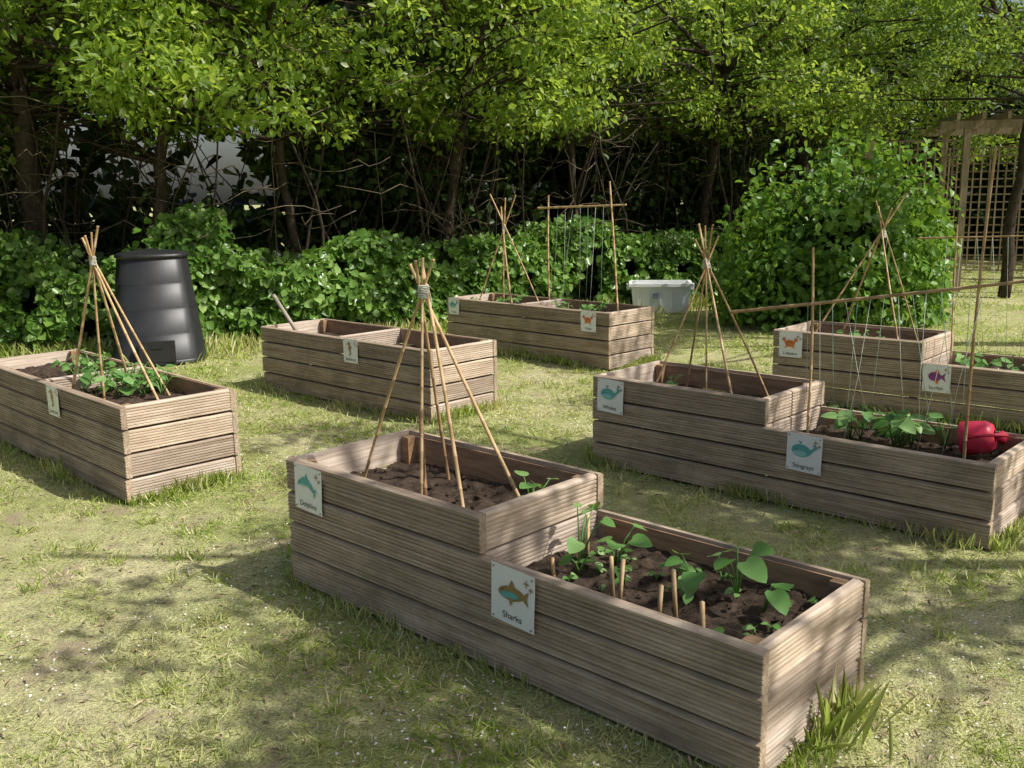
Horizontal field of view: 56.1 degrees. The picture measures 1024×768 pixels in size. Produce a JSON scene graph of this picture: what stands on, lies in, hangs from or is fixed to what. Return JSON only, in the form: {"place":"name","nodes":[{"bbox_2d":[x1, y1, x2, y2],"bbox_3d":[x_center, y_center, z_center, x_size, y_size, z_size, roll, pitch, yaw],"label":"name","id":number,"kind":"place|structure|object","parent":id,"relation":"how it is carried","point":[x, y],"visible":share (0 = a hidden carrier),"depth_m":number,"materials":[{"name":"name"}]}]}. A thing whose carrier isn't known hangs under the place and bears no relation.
{"place":"outdoors","nodes":[
{"label":"outdoors","id":0,"kind":"place"},
{"bbox_2d":[0,202,1023,767],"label":"lawn ground","id":1,"kind":"structure","parent":0,"point":[918,656],"depth_m":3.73,"materials":[{"name":"green plant"}]},
{"bbox_2d":[0,233,25,306],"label":"leafy shrub","id":2,"kind":"object","parent":1,"relation":"on","point":[5,283],"visible":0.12,"depth_m":10.28,"materials":[{"name":"green plant"}]},
{"bbox_2d":[0,4,57,182],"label":"hedgerow tree","id":3,"kind":"object","parent":1,"relation":"on","point":[12,159],"visible":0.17,"depth_m":10.99,"materials":[{"name":"green plant"}]},
{"bbox_2d":[0,349,241,501],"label":"raised planter bed","id":4,"kind":"object","parent":1,"relation":"on","point":[92,435],"visible":0.73,"depth_m":5.53,"materials":[{"name":"wood"}]},
{"bbox_2d":[45,384,59,417],"bbox_3d":[-2.752,0.102,5.757,0.180,0.187,0.007,10,16,44],"label":"animal name sign","id":5,"kind":"object","parent":4,"relation":"attached to","point":[52,399],"visible":1,"depth_m":5.76,"materials":[{"name":"paper"}]},
{"bbox_2d":[50,348,178,396],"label":"vegetable seedlings","id":6,"kind":"object","parent":4,"relation":"on","point":[128,381],"visible":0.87,"depth_m":5.91,"materials":[{"name":"green plant"}]},
{"bbox_2d":[71,226,169,399],"bbox_3d":[-2.356,-0.409,5.766,0.655,1.076,0.394,7,14,37],"label":"bamboo cane teepee","id":7,"kind":"object","parent":4,"relation":"on","point":[95,269],"visible":0.92,"depth_m":5.69,"materials":[{"name":"beige wood"}]},
{"bbox_2d":[0,0,250,237],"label":"hedgerow tree","id":8,"kind":"object","parent":1,"relation":"on","point":[10,85],"visible":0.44,"depth_m":10.77,"materials":[{"name":"green plant"}]},
{"bbox_2d":[112,248,207,365],"bbox_3d":[-3.651,-0.820,9.858,0.940,1.130,0.955,-4,12,-17],"label":"compost bin","id":9,"kind":"object","parent":1,"relation":"on","point":[155,295],"visible":0.91,"depth_m":9.52,"materials":[{"name":"black plastic"}]},
{"bbox_2d":[0,0,343,225],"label":"hedgerow tree","id":10,"kind":"object","parent":1,"relation":"on","point":[194,66],"visible":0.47,"depth_m":9.89,"materials":[{"name":"green plant"}]},
{"bbox_2d":[37,0,484,253],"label":"hedgerow tree","id":11,"kind":"object","parent":1,"relation":"on","point":[237,115],"visible":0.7,"depth_m":10.94,"materials":[{"name":"green plant"}]},
{"bbox_2d":[260,318,497,422],"bbox_3d":[-1.140,-0.160,7.850,2.186,0.532,0.690,9,15,43],"label":"raised planter bed","id":12,"kind":"object","parent":1,"relation":"on","point":[290,353],"visible":0.84,"depth_m":7.47,"materials":[{"name":"wood"}]},
{"bbox_2d":[272,294,298,330],"bbox_3d":[-1.942,-0.583,8.304,0.365,0.374,0.037,8,14,37],"label":"wooden tool handle","id":13,"kind":"object","parent":12,"relation":"on","point":[284,312],"visible":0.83,"depth_m":8.30,"materials":[{"name":"wood"}]},
{"bbox_2d":[343,338,357,363],"bbox_3d":[-1.251,-0.255,7.437,0.180,0.187,0.007,10,16,43],"label":"animal name sign","id":14,"kind":"object","parent":12,"relation":"attached to","point":[350,348],"visible":1,"depth_m":7.43,"materials":[{"name":"paper"}]},
{"bbox_2d":[0,202,782,356],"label":"ivy hedge","id":15,"kind":"object","parent":1,"relation":"on","point":[375,281],"visible":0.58,"depth_m":11.24,"materials":[{"name":"green plant"}]},
{"bbox_2d":[229,0,639,262],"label":"hedgerow tree","id":16,"kind":"object","parent":1,"relation":"on","point":[567,105],"visible":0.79,"depth_m":11.24,"materials":[{"name":"green plant"}]},
{"bbox_2d":[0,0,907,305],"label":"hedgerow thicket","id":17,"kind":"object","parent":1,"relation":"on","point":[656,178],"visible":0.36,"depth_m":13.11,"materials":[{"name":"brown plant"}]},
{"bbox_2d":[0,292,1023,767],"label":"long grass","id":18,"kind":"structure","parent":1,"relation":"on","point":[834,720],"depth_m":5.13,"materials":[{"name":"green plant"}]},
{"bbox_2d":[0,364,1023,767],"bbox_3d":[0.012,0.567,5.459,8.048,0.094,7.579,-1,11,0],"label":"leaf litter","id":19,"kind":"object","parent":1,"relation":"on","point":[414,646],"visible":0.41,"depth_m":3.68,"materials":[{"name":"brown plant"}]},
{"bbox_2d":[0,368,1023,767],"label":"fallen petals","id":20,"kind":"object","parent":1,"relation":"on","point":[440,646],"visible":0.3,"depth_m":3.35,"materials":[{"name":"plant"}]},
{"bbox_2d":[447,293,653,369],"bbox_3d":[0.340,-0.586,9.908,0.690,0.532,2.272,-12,15,-43],"label":"raised planter bed","id":21,"kind":"object","parent":1,"relation":"on","point":[621,337],"visible":0.91,"depth_m":9.43,"materials":[{"name":"wood"}]},
{"bbox_2d":[448,297,458,314],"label":"animal name sign","id":22,"kind":"object","parent":21,"relation":"attached to","point":[453,303],"visible":1,"depth_m":10.34,"materials":[{"name":"paper"}]},
{"bbox_2d":[479,194,538,302],"bbox_3d":[-0.024,-1.385,10.159,0.449,1.232,0.677,-9,14,-36],"label":"bamboo cane teepee","id":23,"kind":"object","parent":21,"relation":"on","point":[504,229],"visible":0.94,"depth_m":10.05,"materials":[{"name":"brown wood"}]},
{"bbox_2d":[470,294,609,311],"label":"vegetable seedlings","id":24,"kind":"object","parent":21,"relation":"on","point":[590,306],"visible":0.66,"depth_m":9.53,"materials":[{"name":"green plant"}]},
{"bbox_2d":[537,181,626,310],"bbox_3d":[0.680,-1.349,9.591,0.191,1.301,1.202,-11,15,-42],"label":"bean support frame","id":25,"kind":"object","parent":21,"relation":"on","point":[612,222],"visible":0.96,"depth_m":9.49,"materials":[{"name":"brown wood"}]},
{"bbox_2d":[581,310,595,332],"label":"animal name sign","id":26,"kind":"object","parent":21,"relation":"attached to","point":[588,321],"visible":1,"depth_m":9.00,"materials":[{"name":"paper"}]},
{"bbox_2d":[286,429,869,767],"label":"raised planter bed","id":27,"kind":"object","parent":1,"relation":"on","point":[400,546],"visible":0.85,"depth_m":3.27,"materials":[{"name":"wood"}]},
{"bbox_2d":[294,462,321,516],"bbox_3d":[-0.831,0.429,3.909,0.185,0.192,0.008,12,18,42],"label":"animal name sign","id":28,"kind":"object","parent":27,"relation":"attached to","point":[308,490],"visible":1,"depth_m":3.91,"materials":[{"name":"paper"}]},
{"bbox_2d":[418,409,426,495],"bbox_3d":[-0.344,0.300,3.722,0.029,0.411,0.046,-5,12,-18],"label":"wooden stake","id":29,"kind":"object","parent":27,"relation":"on","point":[421,423],"visible":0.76,"depth_m":3.71,"materials":[{"name":"brown wood"}]},
{"bbox_2d":[363,258,519,506],"bbox_3d":[-0.292,-0.009,3.804,0.348,0.982,0.779,-9,13,-35],"label":"bamboo cane teepee","id":30,"kind":"object","parent":27,"relation":"on","point":[423,291],"visible":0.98,"depth_m":3.69,"materials":[{"name":"brown wood"}]},
{"bbox_2d":[491,561,534,634],"bbox_3d":[0.000,0.705,3.174,0.195,0.203,0.008,13,19,42],"label":"animal name sign","id":31,"kind":"object","parent":27,"relation":"attached to","point":[513,597],"visible":1,"depth_m":3.17,"materials":[{"name":"paper"}]},
{"bbox_2d":[514,470,558,497],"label":"vegetable seedlings","id":32,"kind":"object","parent":27,"relation":"on","point":[523,485],"visible":0.41,"depth_m":3.63,"materials":[{"name":"green plant"}]},
{"bbox_2d":[550,557,555,576],"bbox_3d":[0.142,0.648,3.322,0.016,0.101,0.013,-6,12,-24],"label":"plant marker stick","id":33,"kind":"object","parent":27,"relation":"on","point":[552,560],"visible":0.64,"depth_m":3.31,"materials":[{"name":"brown wood"}]},
{"bbox_2d":[585,515,589,553],"bbox_3d":[0.275,0.567,3.490,0.013,0.190,0.012,-6,12,-25],"label":"plant marker stick","id":34,"kind":"object","parent":27,"relation":"on","point":[587,535],"visible":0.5,"depth_m":3.48,"materials":[{"name":"brown wood"}]},
{"bbox_2d":[609,556,614,596],"bbox_3d":[0.330,0.644,3.169,0.017,0.161,0.014,-6,12,-25],"label":"plant marker stick","id":35,"kind":"object","parent":27,"relation":"on","point":[611,568],"visible":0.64,"depth_m":3.16,"materials":[{"name":"brown wood"}]},
{"bbox_2d":[618,559,625,599],"bbox_3d":[0.351,0.649,3.091,0.022,0.181,0.016,-6,12,-25],"label":"plant marker stick","id":36,"kind":"object","parent":27,"relation":"on","point":[621,577],"visible":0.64,"depth_m":3.08,"materials":[{"name":"brown wood"}]},
{"bbox_2d":[657,584,663,612],"bbox_3d":[0.459,0.690,2.980,0.018,0.141,0.014,-6,12,-25],"label":"plant marker stick","id":37,"kind":"object","parent":27,"relation":"on","point":[660,597],"visible":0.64,"depth_m":2.97,"materials":[{"name":"brown wood"}]},
{"bbox_2d":[671,569,677,617],"bbox_3d":[0.504,0.664,2.977,0.021,0.191,0.015,-6,12,-24],"label":"plant marker stick","id":38,"kind":"object","parent":27,"relation":"on","point":[674,592],"visible":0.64,"depth_m":2.97,"materials":[{"name":"brown wood"}]},
{"bbox_2d":[558,502,817,636],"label":"vegetable seedlings","id":39,"kind":"object","parent":27,"relation":"on","point":[752,566],"visible":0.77,"depth_m":3.14,"materials":[{"name":"green plant"}]},
{"bbox_2d":[699,601,704,626],"bbox_3d":[0.548,0.710,2.764,0.018,0.181,0.014,-6,12,-25],"label":"plant marker stick","id":40,"kind":"object","parent":27,"relation":"on","point":[702,612],"visible":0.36,"depth_m":2.75,"materials":[{"name":"brown wood"}]},
{"bbox_2d":[409,0,759,299],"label":"hedgerow tree","id":41,"kind":"object","parent":1,"relation":"on","point":[639,47],"visible":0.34,"depth_m":13.13,"materials":[{"name":"green plant"}]},
{"bbox_2d":[627,280,693,312],"bbox_3d":[2.052,-1.214,13.321,0.920,0.400,0.620,0,11,7],"label":"plastic storage box","id":42,"kind":"object","parent":1,"relation":"on","point":[672,296],"visible":0.91,"depth_m":13.06,"materials":[{"name":"white plastic"}]},
{"bbox_2d":[557,0,900,229],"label":"hedgerow tree","id":43,"kind":"object","parent":1,"relation":"on","point":[802,8],"visible":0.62,"depth_m":14.18,"materials":[{"name":"green plant"}]},
{"bbox_2d":[592,360,1023,548],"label":"raised planter bed","id":44,"kind":"object","parent":1,"relation":"on","point":[748,424],"visible":0.84,"depth_m":5.07,"materials":[{"name":"wood"}]},
{"bbox_2d":[597,378,623,414],"bbox_3d":[0.577,0.073,5.670,0.190,0.198,0.007,12,17,42],"label":"animal name sign","id":45,"kind":"object","parent":44,"relation":"attached to","point":[609,396],"visible":1,"depth_m":5.67,"materials":[{"name":"paper"}]},
{"bbox_2d":[656,223,768,395],"bbox_3d":[1.144,-0.394,5.517,0.417,1.036,0.636,-11,15,-43],"label":"bamboo cane teepee","id":46,"kind":"object","parent":44,"relation":"on","point":[706,267],"visible":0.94,"depth_m":5.51,"materials":[{"name":"brown wood"}]},
{"bbox_2d":[651,374,956,447],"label":"vegetable seedlings","id":47,"kind":"object","parent":44,"relation":"on","point":[906,425],"visible":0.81,"depth_m":4.92,"materials":[{"name":"green plant"}]},
{"bbox_2d":[786,431,822,475],"bbox_3d":[1.478,0.352,4.869,0.190,0.198,0.008,12,18,42],"label":"animal name sign","id":48,"kind":"object","parent":44,"relation":"attached to","point":[804,453],"visible":1,"depth_m":4.87,"materials":[{"name":"paper"}]},
{"bbox_2d":[729,148,1023,458],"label":"bean support frame","id":49,"kind":"object","parent":44,"relation":"on","point":[979,286],"visible":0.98,"depth_m":4.75,"materials":[{"name":"brown wood"}]},
{"bbox_2d":[957,421,1008,454],"bbox_3d":[2.333,0.262,4.728,0.213,0.170,0.336,-8,-10,36],"label":"red watering can","id":50,"kind":"object","parent":44,"relation":"on","point":[983,437],"visible":0.94,"depth_m":4.65,"materials":[{"name":"plastic"}]},
{"bbox_2d":[670,0,982,195],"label":"hedgerow tree","id":51,"kind":"object","parent":1,"relation":"on","point":[865,7],"visible":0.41,"depth_m":15.19,"materials":[{"name":"green plant"}]},
{"bbox_2d":[702,76,963,331],"bbox_3d":[3.884,-2.182,11.708,3.093,2.985,2.560,3,12,20],"label":"leafy shrub","id":52,"kind":"object","parent":1,"relation":"on","point":[831,217],"visible":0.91,"depth_m":11.17,"materials":[{"name":"green plant"}]},
{"bbox_2d":[806,123,961,291],"bbox_3d":[5.249,-2.646,14.775,2.610,2.680,2.167,-1,11,0],"label":"leafy shrub","id":53,"kind":"object","parent":1,"relation":"on","point":[953,207],"depth_m":14.13,"materials":[{"name":"green plant"}]},
{"bbox_2d":[772,320,1023,429],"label":"raised planter bed","id":54,"kind":"object","parent":1,"relation":"on","point":[999,387],"visible":0.84,"depth_m":7.04,"materials":[{"name":"wood"}]},
{"bbox_2d":[779,331,802,357],"bbox_3d":[2.158,-0.305,7.452,0.190,0.198,0.007,9,15,41],"label":"animal name sign","id":55,"kind":"object","parent":54,"relation":"attached to","point":[790,344],"visible":1,"depth_m":7.45,"materials":[{"name":"paper"}]},
{"bbox_2d":[815,193,917,340],"bbox_3d":[2.707,-0.847,7.323,0.767,1.185,0.422,10,15,43],"label":"bamboo cane teepee","id":56,"kind":"object","parent":54,"relation":"on","point":[882,234],"visible":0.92,"depth_m":7.28,"materials":[{"name":"brown wood"}]},
{"bbox_2d":[836,330,1023,370],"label":"vegetable seedlings","id":57,"kind":"object","parent":54,"relation":"on","point":[994,362],"visible":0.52,"depth_m":6.82,"materials":[{"name":"green plant"}]},
{"bbox_2d":[922,363,951,393],"bbox_3d":[2.986,-0.039,6.764,0.190,0.198,0.007,9,15,40],"label":"animal name sign","id":58,"kind":"object","parent":54,"relation":"attached to","point":[941,384],"visible":0.94,"depth_m":6.76,"materials":[{"name":"paper"}]},
{"bbox_2d":[918,225,1023,367],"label":"bean support frame","id":59,"kind":"object","parent":54,"relation":"on","point":[953,313],"visible":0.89,"depth_m":6.86,"materials":[{"name":"brown wood"}]},
{"bbox_2d":[780,0,1023,217],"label":"hedgerow tree","id":60,"kind":"object","parent":1,"relation":"on","point":[977,141],"visible":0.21,"depth_m":18.17,"materials":[{"name":"green plant"}]},
{"bbox_2d":[849,0,1023,297],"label":"hedgerow tree","id":61,"kind":"object","parent":1,"relation":"on","point":[1012,33],"visible":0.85,"depth_m":14.07,"materials":[{"name":"green plant"}]},
{"bbox_2d":[864,111,1023,291],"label":"garden pergola","id":62,"kind":"object","parent":1,"relation":"on","point":[967,128],"visible":0.54,"depth_m":16.23,"materials":[{"name":"brown wood"}]},
{"bbox_2d":[903,0,1023,180],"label":"hedgerow tree","id":63,"kind":"object","parent":1,"relation":"on","point":[1013,137],"visible":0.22,"depth_m":20.72,"materials":[{"name":"green plant"}]},
{"bbox_2d":[0,0,1023,259],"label":"woodland background","id":64,"kind":"structure","parent":0,"point":[116,192],"depth_m":16.54,"materials":[{"name":"black plant"}]},
{"bbox_2d":[0,0,1023,208],"label":"sky","id":65,"kind":"structure","parent":0,"point":[226,149],"materials":[{"name":"grey"}]}
]}

